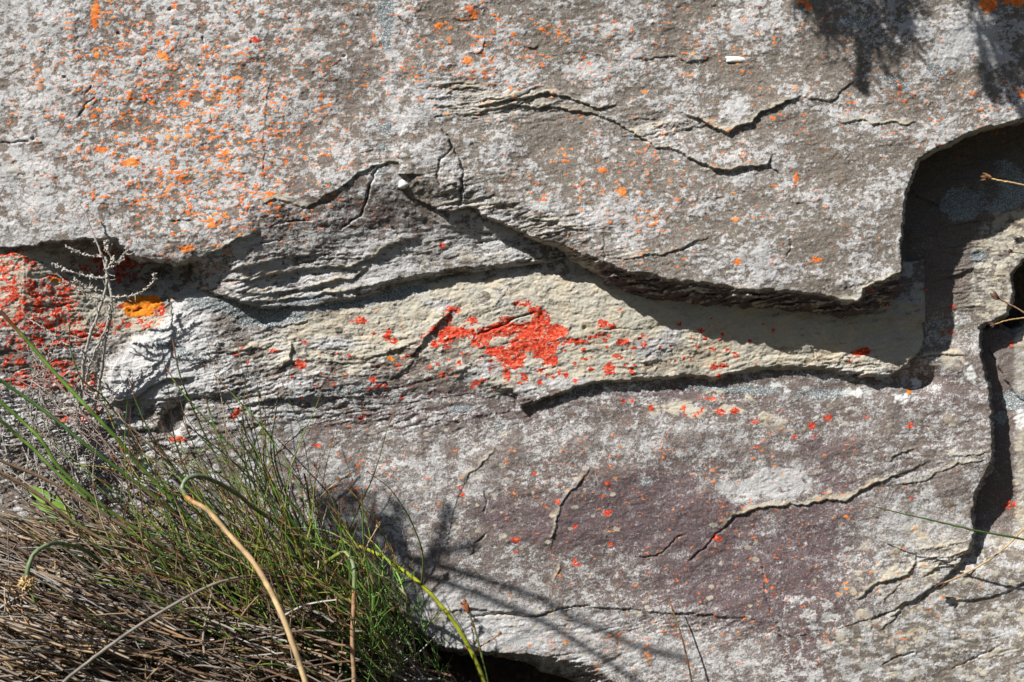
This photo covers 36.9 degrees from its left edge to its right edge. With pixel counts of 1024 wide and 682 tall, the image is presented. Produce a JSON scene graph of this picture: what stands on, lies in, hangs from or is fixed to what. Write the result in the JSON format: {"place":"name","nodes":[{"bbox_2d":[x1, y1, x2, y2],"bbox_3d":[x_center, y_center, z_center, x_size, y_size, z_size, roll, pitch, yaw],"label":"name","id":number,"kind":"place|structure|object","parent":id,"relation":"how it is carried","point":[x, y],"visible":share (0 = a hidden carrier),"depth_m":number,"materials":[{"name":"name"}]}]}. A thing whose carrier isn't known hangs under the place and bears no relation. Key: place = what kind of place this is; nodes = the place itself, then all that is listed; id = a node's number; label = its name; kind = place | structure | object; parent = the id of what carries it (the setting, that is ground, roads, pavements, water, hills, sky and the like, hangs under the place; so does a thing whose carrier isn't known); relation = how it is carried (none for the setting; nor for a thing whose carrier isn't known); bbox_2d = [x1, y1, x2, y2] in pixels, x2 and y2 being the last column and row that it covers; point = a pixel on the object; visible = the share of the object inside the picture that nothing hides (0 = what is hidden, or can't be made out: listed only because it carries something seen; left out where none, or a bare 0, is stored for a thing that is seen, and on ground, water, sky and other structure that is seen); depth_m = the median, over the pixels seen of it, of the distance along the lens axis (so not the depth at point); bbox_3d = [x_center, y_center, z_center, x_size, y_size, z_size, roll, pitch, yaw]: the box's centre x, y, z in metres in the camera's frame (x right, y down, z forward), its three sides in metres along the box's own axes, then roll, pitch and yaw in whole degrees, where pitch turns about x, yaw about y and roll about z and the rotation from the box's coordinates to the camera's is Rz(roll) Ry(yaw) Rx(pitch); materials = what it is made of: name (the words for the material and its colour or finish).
{"place":"outdoors","nodes":[
{"label":"outdoors","id":0,"kind":"place"},
{"bbox_2d":[0,262,1023,681],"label":"earth bank","id":1,"kind":"structure","parent":0,"point":[460,668],"depth_m":1.85,"materials":[{"name":"soil"}]},
{"label":"ground","id":2,"kind":"structure","parent":0,"visible":0},
{"bbox_2d":[0,310,423,681],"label":"reed tussock","id":3,"kind":"object","parent":2,"relation":"on","point":[286,563],"visible":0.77,"depth_m":1.64,"materials":[{"name":"green plant"}]},
{"bbox_2d":[17,541,101,615],"bbox_3d":[-0.459,0.239,1.585,0.025,0.072,0.129,0,0,25],"label":"ball headed reed","id":4,"kind":"object","parent":3,"relation":"attached to","point":[27,581],"visible":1,"depth_m":1.54,"materials":[{"name":"green plant"}]},
{"bbox_2d":[180,474,313,681],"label":"bent reed","id":5,"kind":"object","parent":3,"relation":"attached to","point":[253,562],"visible":0.97,"depth_m":1.49,"materials":[{"name":"beige plant"}]},
{"bbox_2d":[308,471,351,579],"bbox_3d":[-0.198,0.217,1.681,0.048,0.150,0.010,0,0,-13],"label":"dry reed","id":6,"kind":"object","parent":3,"relation":"attached to","point":[348,474],"visible":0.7,"depth_m":1.68,"materials":[{"name":"plant"}]},
{"bbox_2d":[307,551,356,681],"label":"bent reed","id":7,"kind":"object","parent":3,"relation":"attached to","point":[353,603],"visible":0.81,"depth_m":1.58,"materials":[{"name":"plant"}]},
{"bbox_2d":[363,521,381,675],"bbox_3d":[-0.152,0.283,1.683,0.021,0.173,0.013,0,0,0],"label":"dry reed","id":8,"kind":"object","parent":3,"relation":"attached to","point":[379,524],"visible":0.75,"depth_m":1.68,"materials":[{"name":"plant"}]},
{"bbox_2d":[0,464,452,681],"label":"dead stem thatch","id":9,"kind":"object","parent":2,"relation":"on","point":[63,639],"visible":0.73,"depth_m":1.63,"materials":[{"name":"beige plant"}]},
{"bbox_2d":[26,484,106,536],"bbox_3d":[-0.509,0.195,1.752,0.099,0.065,0.010,0,0,0],"label":"broad leaf plant","id":10,"kind":"object","parent":9,"relation":"on","point":[57,504],"visible":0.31,"depth_m":1.75,"materials":[{"name":"green plant"}]},
{"bbox_2d":[62,574,292,681],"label":"dead reed","id":11,"kind":"object","parent":9,"relation":"on","point":[78,669],"visible":0.84,"depth_m":1.57,"materials":[{"name":"grey plant"}]},
{"bbox_2d":[251,537,452,681],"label":"feathery plant","id":12,"kind":"object","parent":9,"relation":"on","point":[404,641],"visible":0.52,"depth_m":1.66,"materials":[{"name":"green plant"}]},
{"bbox_2d":[300,538,485,681],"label":"bent reed","id":13,"kind":"object","parent":2,"relation":"on","point":[423,586],"visible":0.82,"depth_m":1.69,"materials":[{"name":"green plant"}]},
{"bbox_2d":[460,599,488,681],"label":"reed","id":14,"kind":"object","parent":2,"relation":"on","point":[465,606],"visible":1,"depth_m":1.71,"materials":[{"name":"green plant"}]},
{"bbox_2d":[474,631,501,681],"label":"reed","id":15,"kind":"object","parent":2,"relation":"on","point":[499,633],"visible":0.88,"depth_m":1.73,"materials":[{"name":"beige plant"}]},
{"bbox_2d":[0,123,1023,681],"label":"rock block","id":16,"kind":"object","parent":2,"relation":"on","point":[578,533],"visible":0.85,"depth_m":1.79,"materials":[{"name":"stone"}]},
{"bbox_2d":[0,241,938,524],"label":"rock ledge","id":17,"kind":"object","parent":16,"relation":"on","point":[530,333],"visible":0.71,"depth_m":1.78,"materials":[{"name":"stone"}]},
{"bbox_2d":[0,198,173,510],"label":"dead shrub","id":18,"kind":"object","parent":17,"relation":"on","point":[76,422],"visible":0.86,"depth_m":1.72,"materials":[{"name":"grey plant"}]},
{"bbox_2d":[0,0,568,310],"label":"rock slab","id":19,"kind":"object","parent":17,"relation":"on","point":[242,151],"visible":0.99,"depth_m":1.73,"materials":[{"name":"stone"}]},
{"bbox_2d":[396,0,1023,318],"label":"rock slab","id":20,"kind":"object","parent":17,"relation":"on","point":[746,154],"visible":1,"depth_m":1.73,"materials":[{"name":"stone"}]},
{"bbox_2d":[980,173,1023,185],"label":"dry reed","id":21,"kind":"object","parent":16,"relation":"attached to","point":[985,177],"visible":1,"depth_m":1.75,"materials":[{"name":"beige plant"}]},
{"bbox_2d":[989,317,1023,327],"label":"dry reed","id":22,"kind":"object","parent":16,"relation":"attached to","point":[992,325],"visible":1,"depth_m":1.76,"materials":[{"name":"beige plant"}]},
{"bbox_2d":[990,289,1023,312],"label":"dry reed","id":23,"kind":"object","parent":16,"relation":"attached to","point":[994,295],"visible":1,"depth_m":1.75,"materials":[{"name":"brown plant"}]},
{"bbox_2d":[1008,248,1023,253],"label":"dry reed","id":24,"kind":"object","parent":16,"relation":"attached to","point":[1010,251],"visible":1,"depth_m":1.76,"materials":[{"name":"beige plant"}]},
{"bbox_2d":[668,597,692,681],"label":"reed","id":25,"kind":"object","parent":2,"relation":"on","point":[685,651],"visible":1,"depth_m":1.76,"materials":[{"name":"plant"}]},
{"bbox_2d":[780,320,1023,681],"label":"rock slab","id":26,"kind":"object","parent":2,"relation":"on","point":[968,627],"visible":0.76,"depth_m":1.80,"materials":[{"name":"stone"}]},
{"bbox_2d":[859,502,1023,540],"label":"reed","id":27,"kind":"object","parent":2,"relation":"on","point":[991,533],"visible":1,"depth_m":1.74,"materials":[{"name":"plant"}]},
{"bbox_2d":[934,528,1023,588],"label":"dry reed","id":28,"kind":"object","parent":2,"relation":"on","point":[941,585],"visible":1,"depth_m":1.77,"materials":[{"name":"beige plant"}]}
]}

